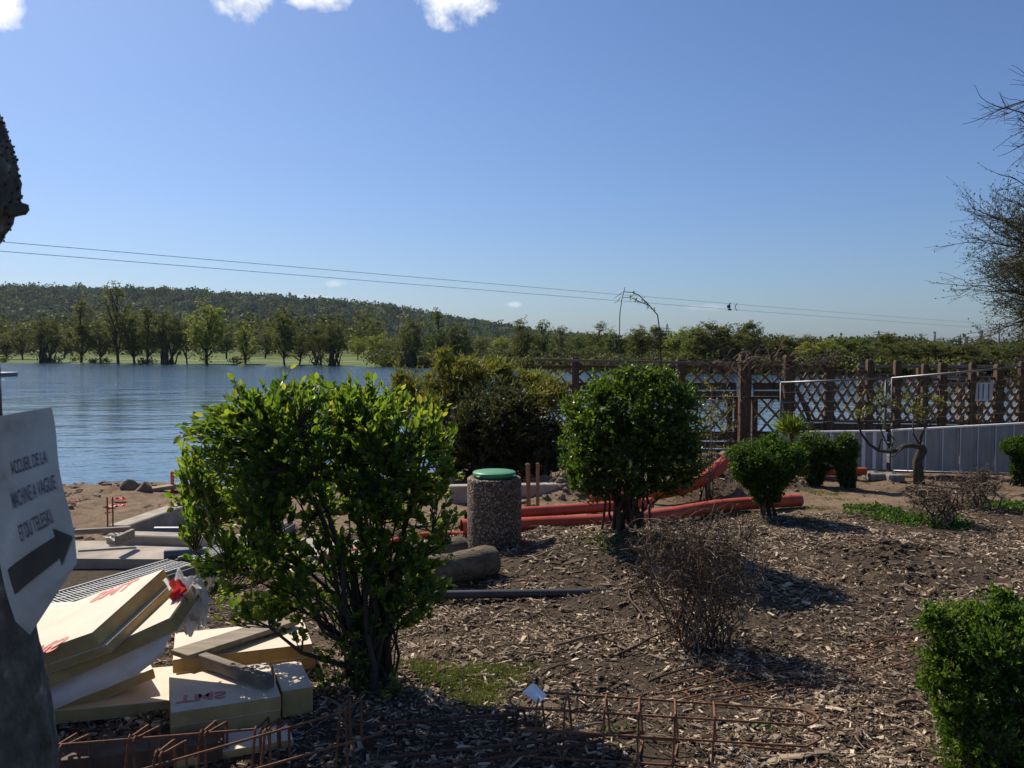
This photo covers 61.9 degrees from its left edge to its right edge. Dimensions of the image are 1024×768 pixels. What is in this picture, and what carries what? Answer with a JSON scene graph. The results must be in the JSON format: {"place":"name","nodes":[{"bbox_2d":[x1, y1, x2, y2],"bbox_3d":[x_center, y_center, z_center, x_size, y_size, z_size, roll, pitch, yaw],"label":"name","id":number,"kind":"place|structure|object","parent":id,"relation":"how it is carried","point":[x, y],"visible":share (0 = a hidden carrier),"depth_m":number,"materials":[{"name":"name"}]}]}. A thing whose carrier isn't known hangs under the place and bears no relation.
{"place":"outdoors","nodes":[
{"label":"outdoors","id":0,"kind":"place"},
{"bbox_2d":[3,298,385,349],"bbox_3d":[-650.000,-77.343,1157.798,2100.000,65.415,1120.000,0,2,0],"label":"hill","id":1,"kind":"structure","parent":0,"point":[138,301],"depth_m":867.33,"materials":[{"name":"plant"}]},
{"bbox_2d":[0,281,604,345],"bbox_3d":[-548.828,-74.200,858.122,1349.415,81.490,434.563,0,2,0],"label":"hill forest","id":2,"kind":"object","parent":1,"relation":"on","point":[34,297],"visible":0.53,"depth_m":856.26,"materials":[{"name":"green plant"}]},
{"bbox_2d":[6,242,986,323],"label":"tow cable","id":3,"kind":"object","parent":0,"point":[393,275],"visible":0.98,"depth_m":78.64,"materials":[{"name":"metal"}]},
{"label":"cable hanger","id":4,"kind":"object","parent":3,"relation":"hanging from","visible":0},
{"bbox_2d":[1,251,995,328],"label":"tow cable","id":5,"kind":"object","parent":4,"relation":"hanging from","point":[379,281],"visible":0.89,"depth_m":77.90,"materials":[{"name":"metal"}]},
{"bbox_2d":[0,363,1016,484],"bbox_3d":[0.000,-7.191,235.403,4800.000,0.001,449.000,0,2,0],"label":"water","id":6,"kind":"structure","parent":0,"point":[116,422],"depth_m":41.35,"materials":[{"name":"blue liquid"}]},
{"bbox_2d":[0,350,1023,767],"bbox_3d":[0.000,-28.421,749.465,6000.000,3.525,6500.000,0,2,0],"label":"ground","id":7,"kind":"structure","parent":0,"point":[90,514],"depth_m":6.61,"materials":[{"name":"soil"}]},
{"bbox_2d":[2,324,37,358],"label":"shore tree","id":8,"kind":"object","parent":7,"relation":"on","point":[19,338],"visible":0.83,"depth_m":184.32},
{"bbox_2d":[0,115,58,767],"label":"leaning tree","id":9,"kind":"object","parent":7,"relation":"on","point":[28,735],"visible":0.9,"depth_m":1.31,"materials":[{"name":"brown plant"}]},
{"bbox_2d":[0,407,76,633],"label":"paper sign","id":10,"kind":"object","parent":9,"relation":"attached to","point":[38,559],"visible":1,"depth_m":1.20,"materials":[{"name":"white"}]},
{"bbox_2d":[25,314,67,362],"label":"shore tree","id":11,"kind":"object","parent":7,"relation":"on","point":[40,342],"visible":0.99,"depth_m":150.94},
{"bbox_2d":[60,295,101,362],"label":"shore tree","id":12,"kind":"object","parent":7,"relation":"on","point":[80,329],"visible":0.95,"depth_m":147.09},
{"bbox_2d":[79,319,118,362],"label":"shore tree","id":13,"kind":"object","parent":7,"relation":"on","point":[95,344],"visible":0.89,"depth_m":146.30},
{"bbox_2d":[89,280,137,363],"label":"shore tree","id":14,"kind":"object","parent":7,"relation":"on","point":[112,328],"visible":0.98,"depth_m":142.15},
{"bbox_2d":[51,559,199,602],"bbox_3d":[-3.282,1.675,6.905,0.411,0.125,1.624,1,3,24],"label":"drain grate","id":15,"kind":"object","parent":7,"relation":"on","point":[88,589],"visible":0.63,"depth_m":7.08,"materials":[{"name":"metal"}]},
{"bbox_2d":[114,313,157,362],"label":"shore tree","id":16,"kind":"object","parent":7,"relation":"on","point":[132,344],"visible":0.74,"depth_m":143.70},
{"bbox_2d":[74,541,203,568],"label":"concrete slab","id":17,"kind":"structure","parent":7,"relation":"on","point":[97,555],"depth_m":8.02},
{"bbox_2d":[61,728,224,767],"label":"timber plank","id":18,"kind":"object","parent":7,"relation":"on","point":[108,755],"visible":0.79,"depth_m":4.05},
{"bbox_2d":[134,302,160,363],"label":"shore tree","id":19,"kind":"object","parent":7,"relation":"on","point":[146,313],"visible":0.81,"depth_m":139.22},
{"bbox_2d":[146,305,188,363],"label":"shore tree","id":20,"kind":"object","parent":7,"relation":"on","point":[163,338],"visible":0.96,"depth_m":137.28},
{"bbox_2d":[108,482,256,533],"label":"concrete kerb","id":21,"kind":"structure","parent":7,"relation":"on","point":[149,521],"depth_m":9.28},
{"bbox_2d":[106,531,264,554],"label":"concrete kerb","id":22,"kind":"structure","parent":7,"relation":"on","point":[155,538],"depth_m":8.45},
{"bbox_2d":[74,526,130,534],"bbox_3d":[-4.016,1.437,8.370,0.506,0.050,0.050,-1,2,-17],"label":"timber plank","id":23,"kind":"object","parent":22,"relation":"on","point":[100,530],"visible":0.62,"depth_m":8.35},
{"bbox_2d":[182,295,229,363],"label":"shore tree","id":24,"kind":"object","parent":7,"relation":"on","point":[207,340],"visible":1,"depth_m":133.53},
{"bbox_2d":[58,697,382,767],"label":"rebar cage","id":25,"kind":"object","parent":7,"relation":"on","point":[278,729],"visible":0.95,"depth_m":3.96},
{"bbox_2d":[214,320,242,358],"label":"shore tree","id":26,"kind":"object","parent":7,"relation":"on","point":[226,344],"visible":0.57,"depth_m":189.49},
{"bbox_2d":[177,724,293,766],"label":"insulation board","id":27,"kind":"object","parent":7,"relation":"on","point":[240,749],"visible":0.45,"depth_m":4.23,"materials":[{"name":"plastic"}]},
{"bbox_2d":[232,325,261,363],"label":"shore tree","id":28,"kind":"object","parent":7,"relation":"on","point":[244,348],"visible":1,"depth_m":133.06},
{"bbox_2d":[246,326,280,357],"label":"shore tree","id":29,"kind":"object","parent":7,"relation":"on","point":[265,343],"visible":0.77,"depth_m":198.92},
{"bbox_2d":[268,301,300,364],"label":"shore tree","id":30,"kind":"object","parent":7,"relation":"on","point":[283,332],"visible":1,"depth_m":127.73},
{"bbox_2d":[164,364,466,694],"bbox_3d":[-1.132,0.821,4.976,1.745,1.873,1.057,0,2,0],"label":"privet shrub","id":31,"kind":"object","parent":7,"relation":"on","point":[269,429],"visible":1,"depth_m":4.81,"materials":[{"name":"green plant"}]},
{"bbox_2d":[302,321,329,365],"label":"shore tree","id":32,"kind":"object","parent":7,"relation":"on","point":[316,339],"visible":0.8,"depth_m":125.37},
{"bbox_2d":[62,476,570,540],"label":"dirt crumbs","id":33,"kind":"object","parent":7,"relation":"on","point":[72,505],"visible":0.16,"depth_m":10.82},
{"bbox_2d":[319,317,347,365],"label":"shore tree","id":34,"kind":"object","parent":7,"relation":"on","point":[331,342],"visible":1,"depth_m":124.36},
{"bbox_2d":[312,617,403,702],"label":"basal sprouts","id":35,"kind":"object","parent":7,"relation":"on","point":[321,678],"visible":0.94,"depth_m":4.80,"materials":[{"name":"green plant"}]},
{"bbox_2d":[393,314,427,366],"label":"shore tree","id":36,"kind":"object","parent":7,"relation":"on","point":[412,347],"visible":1,"depth_m":113.75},
{"bbox_2d":[400,536,468,557],"bbox_3d":[-0.722,1.556,7.899,0.607,0.254,0.256,-1,2,-19],"label":"cut log","id":37,"kind":"object","parent":7,"relation":"on","point":[459,543],"visible":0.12,"depth_m":7.86,"materials":[{"name":"grey wood"}]},
{"bbox_2d":[422,307,454,363],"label":"shore tree","id":38,"kind":"object","parent":7,"relation":"on","point":[440,340],"visible":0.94,"depth_m":111.61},
{"bbox_2d":[403,545,500,587],"bbox_3d":[-0.502,1.571,7.292,0.842,0.286,0.288,-2,3,-38],"label":"cut log","id":39,"kind":"object","parent":7,"relation":"on","point":[475,563],"visible":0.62,"depth_m":7.28,"materials":[{"name":"brown wood"}]},
{"bbox_2d":[444,319,473,358],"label":"shore tree","id":40,"kind":"object","parent":7,"relation":"on","point":[458,338],"visible":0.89,"depth_m":110.99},
{"bbox_2d":[399,656,541,710],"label":"moss grass","id":41,"kind":"structure","parent":7,"relation":"on","point":[423,669],"depth_m":5.10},
{"bbox_2d":[382,344,575,481],"bbox_3d":[-0.406,0.474,13.325,2.930,2.217,2.057,-1,3,-27],"label":"bamboo clump","id":42,"kind":"object","parent":7,"relation":"on","point":[546,391],"visible":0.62,"depth_m":13.14,"materials":[{"name":"green plant"}]},
{"bbox_2d":[467,468,521,548],"bbox_3d":[-0.176,1.279,8.504,0.541,0.844,0.541,0,2,0],"label":"litter bin","id":43,"kind":"object","parent":7,"relation":"on","point":[493,507],"visible":0.93,"depth_m":8.28,"materials":[{"name":"concrete"}]},
{"bbox_2d":[425,379,569,483],"bbox_3d":[-0.233,0.737,12.605,2.298,1.624,1.590,0,2,0],"label":"dark shrub","id":44,"kind":"object","parent":7,"relation":"on","point":[504,437],"visible":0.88,"depth_m":12.31,"materials":[{"name":"green plant"}]},
{"bbox_2d":[449,482,561,503],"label":"concrete kerb","id":45,"kind":"structure","parent":7,"relation":"on","point":[459,494],"depth_m":11.18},
{"bbox_2d":[0,303,1023,371],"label":"wood","id":46,"kind":"object","parent":7,"relation":"on","point":[368,329],"visible":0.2,"depth_m":236.06,"materials":[{"name":"green plant"}]},
{"bbox_2d":[0,352,1023,375],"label":"waterside scrub","id":47,"kind":"object","parent":7,"relation":"on","point":[427,362],"visible":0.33,"depth_m":92.76,"materials":[{"name":"green plant"}]},
{"bbox_2d":[509,315,537,359],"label":"shore tree","id":48,"kind":"object","parent":7,"relation":"on","point":[522,344],"visible":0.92,"depth_m":105.48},
{"bbox_2d":[56,452,1023,767],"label":"wood chips","id":49,"kind":"object","parent":7,"relation":"on","point":[870,756],"visible":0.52,"depth_m":5.38,"materials":[{"name":"wood"}]},
{"bbox_2d":[169,697,280,733],"bbox_3d":[-1.567,1.746,4.630,0.538,0.075,0.530,-1,3,-23],"label":"insulation board","id":50,"kind":"object","parent":49,"relation":"on","point":[247,721],"visible":0.32,"depth_m":4.41,"materials":[{"name":"plastic"}]},
{"bbox_2d":[55,666,175,723],"bbox_3d":[-2.401,1.754,4.797,1.141,0.090,0.511,-1,2,-15],"label":"insulation board","id":51,"kind":"object","parent":50,"relation":"on","point":[147,696],"visible":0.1,"depth_m":4.65,"materials":[{"name":"plastic"}]},
{"bbox_2d":[54,665,154,709],"bbox_3d":[-2.440,1.703,4.799,0.736,0.238,0.440,-2,3,-34],"label":"insulation board","id":52,"kind":"object","parent":51,"relation":"on","point":[145,675],"visible":0.24,"depth_m":4.71,"materials":[{"name":"plastic"}]},
{"bbox_2d":[47,574,207,687],"bbox_3d":[-2.299,1.424,4.662,1.159,0.655,0.586,0,2,0],"label":"insulation board","id":53,"kind":"object","parent":51,"relation":"on","point":[167,616],"visible":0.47,"depth_m":4.38,"materials":[{"name":"plastic"}]},
{"bbox_2d":[45,585,171,673],"bbox_3d":[-2.503,1.436,4.702,1.240,0.649,0.615,1,2,17],"label":"insulation board","id":54,"kind":"object","parent":53,"relation":"on","point":[122,633],"visible":0.32,"depth_m":4.34,"materials":[{"name":"plastic"}]},
{"bbox_2d":[37,569,169,664],"bbox_3d":[-2.549,1.383,4.659,1.207,0.666,0.694,1,2,17],"label":"insulation board","id":55,"kind":"object","parent":54,"relation":"on","point":[94,621],"visible":0.79,"depth_m":4.53,"materials":[{"name":"plastic"}]},
{"bbox_2d":[50,633,172,708],"bbox_3d":[-2.223,1.536,4.426,0.961,0.518,0.094,0,2,6],"label":"plastic film","id":56,"kind":"object","parent":53,"relation":"hanging from","point":[134,663],"visible":0.7,"depth_m":4.40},
{"bbox_2d":[163,568,214,636],"bbox_3d":[-1.794,1.226,4.731,0.235,0.382,0.257,0,2,0],"label":"plastic wrap","id":57,"kind":"object","parent":53,"relation":"on","point":[179,584],"visible":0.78,"depth_m":4.71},
{"bbox_2d":[176,650,314,674],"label":"insulation board","id":58,"kind":"object","parent":51,"relation":"on","point":[308,663],"visible":0.14,"depth_m":5.17,"materials":[{"name":"plastic"}]},
{"bbox_2d":[173,620,311,672],"bbox_3d":[-1.674,1.617,5.298,0.792,0.082,0.500,-1,3,-20],"label":"insulation board","id":59,"kind":"object","parent":58,"relation":"on","point":[271,647],"visible":0.51,"depth_m":5.15,"materials":[{"name":"plastic"}]},
{"bbox_2d":[171,617,298,659],"bbox_3d":[-1.673,1.544,5.221,0.170,0.045,0.821,2,3,34],"label":"timber plank","id":60,"kind":"object","parent":59,"relation":"on","point":[194,650],"visible":0.68,"depth_m":5.10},
{"bbox_2d":[169,663,280,726],"bbox_3d":[-1.561,1.668,4.616,0.538,0.077,0.520,-1,3,-23],"label":"insulation board","id":61,"kind":"object","parent":50,"relation":"on","point":[203,696],"visible":0.95,"depth_m":4.47,"materials":[{"name":"plastic"}]},
{"bbox_2d":[198,652,273,689],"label":"timber beam","id":62,"kind":"structure","parent":61,"relation":"on","point":[241,672],"depth_m":4.67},
{"bbox_2d":[272,661,312,716],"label":"insulation board","id":63,"kind":"object","parent":49,"relation":"on","point":[294,684],"visible":0.88,"depth_m":4.64,"materials":[{"name":"plastic"}]},
{"bbox_2d":[352,709,633,767],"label":"steel bars","id":64,"kind":"object","parent":49,"relation":"on","point":[456,719],"visible":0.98,"depth_m":4.11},
{"bbox_2d":[433,588,620,598],"bbox_3d":[0.125,1.680,6.841,1.512,0.068,0.068,0,2,-3],"label":"drain pipe","id":65,"kind":"object","parent":49,"relation":"on","point":[485,594],"visible":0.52,"depth_m":6.81,"materials":[{"name":"grey plastic"}]},
{"bbox_2d":[293,520,1023,767],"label":"fine twigs","id":66,"kind":"object","parent":49,"relation":"on","point":[502,646],"visible":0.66,"depth_m":5.59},
{"bbox_2d":[509,689,822,767],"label":"rebar cage","id":67,"kind":"object","parent":49,"relation":"on","point":[640,715],"visible":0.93,"depth_m":4.12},
{"bbox_2d":[658,629,930,706],"bbox_3d":[1.942,1.762,5.341,2.303,0.071,0.462,-1,3,-27],"label":"rebar mesh","id":68,"kind":"object","parent":49,"relation":"on","point":[854,674],"visible":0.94,"depth_m":5.25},
{"bbox_2d":[531,319,558,353],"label":"shore tree","id":69,"kind":"object","parent":7,"relation":"on","point":[541,341],"visible":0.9,"depth_m":107.73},
{"bbox_2d":[464,497,653,518],"bbox_3d":[0.588,1.482,10.137,2.360,0.165,0.186,-1,2,-17],"label":"drain pipe","id":70,"kind":"object","parent":7,"relation":"on","point":[561,509],"visible":0.45,"depth_m":10.12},
{"bbox_2d":[584,321,615,347],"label":"shore tree","id":71,"kind":"object","parent":7,"relation":"on","point":[597,339],"visible":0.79,"depth_m":169.31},
{"bbox_2d":[412,526,802,737],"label":"weeds","id":72,"kind":"object","parent":7,"relation":"on","point":[625,722],"visible":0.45,"depth_m":7.64,"materials":[{"name":"green plant"}]},
{"bbox_2d":[591,328,637,357],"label":"belt tree","id":73,"kind":"object","parent":7,"relation":"on","point":[613,347],"visible":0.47,"depth_m":105.08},
{"bbox_2d":[460,494,803,534],"bbox_3d":[1.590,1.499,9.779,4.496,0.181,0.500,-1,3,-22],"label":"drain pipe","id":74,"kind":"object","parent":7,"relation":"on","point":[793,500],"visible":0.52,"depth_m":9.70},
{"bbox_2d":[553,361,711,534],"bbox_3d":[1.131,0.594,7.982,1.475,1.631,1.293,0,2,0],"label":"round shrub","id":75,"kind":"object","parent":7,"relation":"on","point":[660,440],"visible":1,"depth_m":7.77,"materials":[{"name":"green plant"}]},
{"bbox_2d":[622,323,658,359],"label":"belt tree","id":76,"kind":"object","parent":7,"relation":"on","point":[640,343],"visible":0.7,"depth_m":97.45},
{"bbox_2d":[637,324,677,354],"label":"belt tree","id":77,"kind":"object","parent":7,"relation":"on","point":[654,331],"visible":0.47,"depth_m":111.68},
{"bbox_2d":[535,354,782,452],"bbox_3d":[2.662,0.605,15.576,4.536,2.309,0.545,0,2,0],"label":"trellis fence","id":78,"kind":"object","parent":7,"relation":"on","point":[748,420],"visible":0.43,"depth_m":15.38,"materials":[{"name":"brown wood"}]},
{"bbox_2d":[691,336,858,450],"bbox_3d":[4.498,0.340,15.123,3.268,2.456,1.024,0,2,0],"label":"dry creeper","id":79,"kind":"object","parent":78,"relation":"attached to","point":[718,366],"visible":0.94,"depth_m":15.02,"materials":[{"name":"brown plant"}]},
{"bbox_2d":[589,456,729,501],"bbox_3d":[2.002,1.285,11.113,2.058,0.594,0.480,-1,2,-17],"label":"drain pipe","id":80,"kind":"object","parent":7,"relation":"on","point":[722,467],"visible":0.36,"depth_m":11.11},
{"bbox_2d":[615,288,718,392],"bbox_3d":[2.507,-0.637,13.785,1.740,1.844,0.108,0,2,0],"label":"bramble","id":81,"kind":"object","parent":7,"relation":"on","point":[648,305],"visible":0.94,"depth_m":13.77,"materials":[{"name":"brown plant"}]},
{"bbox_2d":[661,327,688,354],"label":"belt tree","id":82,"kind":"object","parent":7,"relation":"on","point":[672,343],"visible":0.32,"depth_m":97.30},
{"bbox_2d":[531,448,842,499],"bbox_3d":[2.208,1.230,12.282,4.537,0.559,2.233,-1,2,-14],"label":"rubble","id":83,"kind":"object","parent":7,"relation":"on","point":[563,486],"visible":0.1,"depth_m":11.44,"materials":[{"name":"stone"}]},
{"bbox_2d":[614,497,782,654],"bbox_3d":[1.261,1.295,5.733,1.161,1.088,0.888,0,2,0],"label":"dead bush","id":84,"kind":"object","parent":7,"relation":"on","point":[698,579],"visible":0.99,"depth_m":5.68,"materials":[{"name":"brown plant"}]},
{"bbox_2d":[687,377,740,501],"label":"sparse shrub","id":85,"kind":"object","parent":7,"relation":"on","point":[707,491],"visible":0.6,"depth_m":11.49,"materials":[{"name":"brown plant"}]},
{"bbox_2d":[675,320,758,361],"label":"belt tree","id":86,"kind":"object","parent":7,"relation":"on","point":[722,331],"visible":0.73,"depth_m":87.39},
{"bbox_2d":[723,320,776,356],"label":"belt tree","id":87,"kind":"object","parent":7,"relation":"on","point":[747,327],"visible":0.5,"depth_m":89.19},
{"bbox_2d":[723,430,810,518],"bbox_3d":[3.008,1.071,10.045,0.992,1.029,0.871,0,2,0],"label":"clipped bush","id":88,"kind":"object","parent":7,"relation":"on","point":[774,463],"visible":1,"depth_m":9.92,"materials":[{"name":"green plant"}]},
{"bbox_2d":[764,332,805,358],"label":"belt tree","id":89,"kind":"object","parent":7,"relation":"on","point":[789,342],"visible":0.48,"depth_m":89.03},
{"bbox_2d":[768,409,813,448],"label":"spiky tuft","id":90,"kind":"object","parent":7,"relation":"on","point":[787,426],"visible":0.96,"depth_m":13.57,"materials":[{"name":"green plant"}]},
{"bbox_2d":[793,429,835,486],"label":"clipped bush","id":91,"kind":"object","parent":7,"relation":"on","point":[818,447],"visible":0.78,"depth_m":12.32,"materials":[{"name":"green plant"}]},
{"bbox_2d":[791,336,854,363],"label":"belt tree","id":92,"kind":"object","parent":7,"relation":"on","point":[807,347],"visible":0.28,"depth_m":83.53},
{"bbox_2d":[779,377,886,471],"bbox_3d":[5.187,0.657,13.840,1.640,1.548,0.089,1,3,20],"label":"site fence panel","id":93,"kind":"object","parent":7,"relation":"on","point":[872,458],"visible":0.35,"depth_m":13.66,"materials":[{"name":"metal"}]},
{"bbox_2d":[829,431,861,488],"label":"clipped bush","id":94,"kind":"object","parent":7,"relation":"on","point":[846,449],"visible":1,"depth_m":12.16,"materials":[{"name":"green plant"}]},
{"bbox_2d":[822,336,880,361],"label":"belt tree","id":95,"kind":"object","parent":7,"relation":"on","point":[847,344],"visible":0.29,"depth_m":86.23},
{"bbox_2d":[863,332,904,357],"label":"belt tree","id":96,"kind":"object","parent":7,"relation":"on","point":[880,343],"visible":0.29,"depth_m":87.64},
{"bbox_2d":[843,383,955,484],"bbox_3d":[5.689,0.722,12.556,1.668,1.614,0.447,0,2,0],"label":"gnarled tree","id":97,"kind":"object","parent":7,"relation":"on","point":[917,460],"visible":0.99,"depth_m":12.57,"materials":[{"name":"brown plant"}]},
{"bbox_2d":[782,355,1023,464],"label":"trellis screen","id":98,"kind":"object","parent":7,"relation":"on","point":[829,402],"visible":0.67,"depth_m":14.89,"materials":[{"name":"brown wood"}]},
{"bbox_2d":[872,339,934,362],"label":"belt tree","id":99,"kind":"object","parent":7,"relation":"on","point":[902,348],"visible":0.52,"depth_m":82.34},
{"bbox_2d":[794,532,1018,594],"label":"soil clods","id":100,"kind":"object","parent":7,"relation":"on","point":[909,567],"visible":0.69,"depth_m":7.96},
{"bbox_2d":[841,500,974,530],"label":"ground cover","id":101,"kind":"object","parent":7,"relation":"on","point":[890,513],"visible":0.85,"depth_m":10.09,"materials":[{"name":"green plant"}]},
{"bbox_2d":[856,363,1017,455],"bbox_3d":[9.178,0.757,18.014,3.879,2.404,0.185,0,2,0],"label":"terrace railing","id":102,"kind":"object","parent":7,"relation":"on","point":[958,366],"visible":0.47,"depth_m":17.94,"materials":[{"name":"brown wood"}]},
{"bbox_2d":[915,339,959,362],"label":"belt tree","id":103,"kind":"object","parent":7,"relation":"on","point":[947,347],"visible":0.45,"depth_m":81.46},
{"bbox_2d":[897,475,981,527],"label":"bare shrub","id":104,"kind":"object","parent":7,"relation":"on","point":[933,498],"visible":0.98,"depth_m":9.70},
{"bbox_2d":[889,366,1023,474],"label":"site fence panel","id":105,"kind":"object","parent":7,"relation":"on","point":[978,443],"visible":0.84,"depth_m":13.33,"materials":[{"name":"metal"}]},
{"bbox_2d":[975,382,993,400],"bbox_3d":[7.242,0.117,13.082,0.289,0.292,0.039,0,2,4],"label":"fence notice","id":106,"kind":"object","parent":105,"relation":"attached to","point":[984,391],"visible":1,"depth_m":13.09,"materials":[{"name":"paper"}]},
{"bbox_2d":[904,579,1023,767],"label":"box hedge","id":107,"kind":"object","parent":7,"relation":"on","point":[972,647],"visible":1,"depth_m":3.97,"materials":[{"name":"green plant"}]},
{"bbox_2d":[938,342,999,371],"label":"belt tree","id":108,"kind":"object","parent":7,"relation":"on","point":[969,352],"visible":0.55,"depth_m":79.43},
{"bbox_2d":[925,65,1023,428],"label":"budding tree","id":109,"kind":"object","parent":7,"relation":"on","point":[1008,271],"visible":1,"depth_m":12.55,"materials":[{"name":"green plant"}]},
{"bbox_2d":[938,462,1013,510],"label":"bare shrub","id":110,"kind":"object","parent":7,"relation":"on","point":[978,476],"visible":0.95,"depth_m":10.61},
{"bbox_2d":[958,498,1023,512],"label":"ground cover","id":111,"kind":"object","parent":7,"relation":"on","point":[1011,505],"visible":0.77,"depth_m":10.85,"materials":[{"name":"green plant"}]},
{"bbox_2d":[998,434,1023,486],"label":"clipped bush","id":112,"kind":"object","parent":7,"relation":"on","point":[1008,446],"visible":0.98,"depth_m":12.41,"materials":[{"name":"green plant"}]},
{"bbox_2d":[0,0,1023,343],"label":"sky","id":113,"kind":"structure","parent":0,"point":[797,155],"materials":[{"name":"blue"}]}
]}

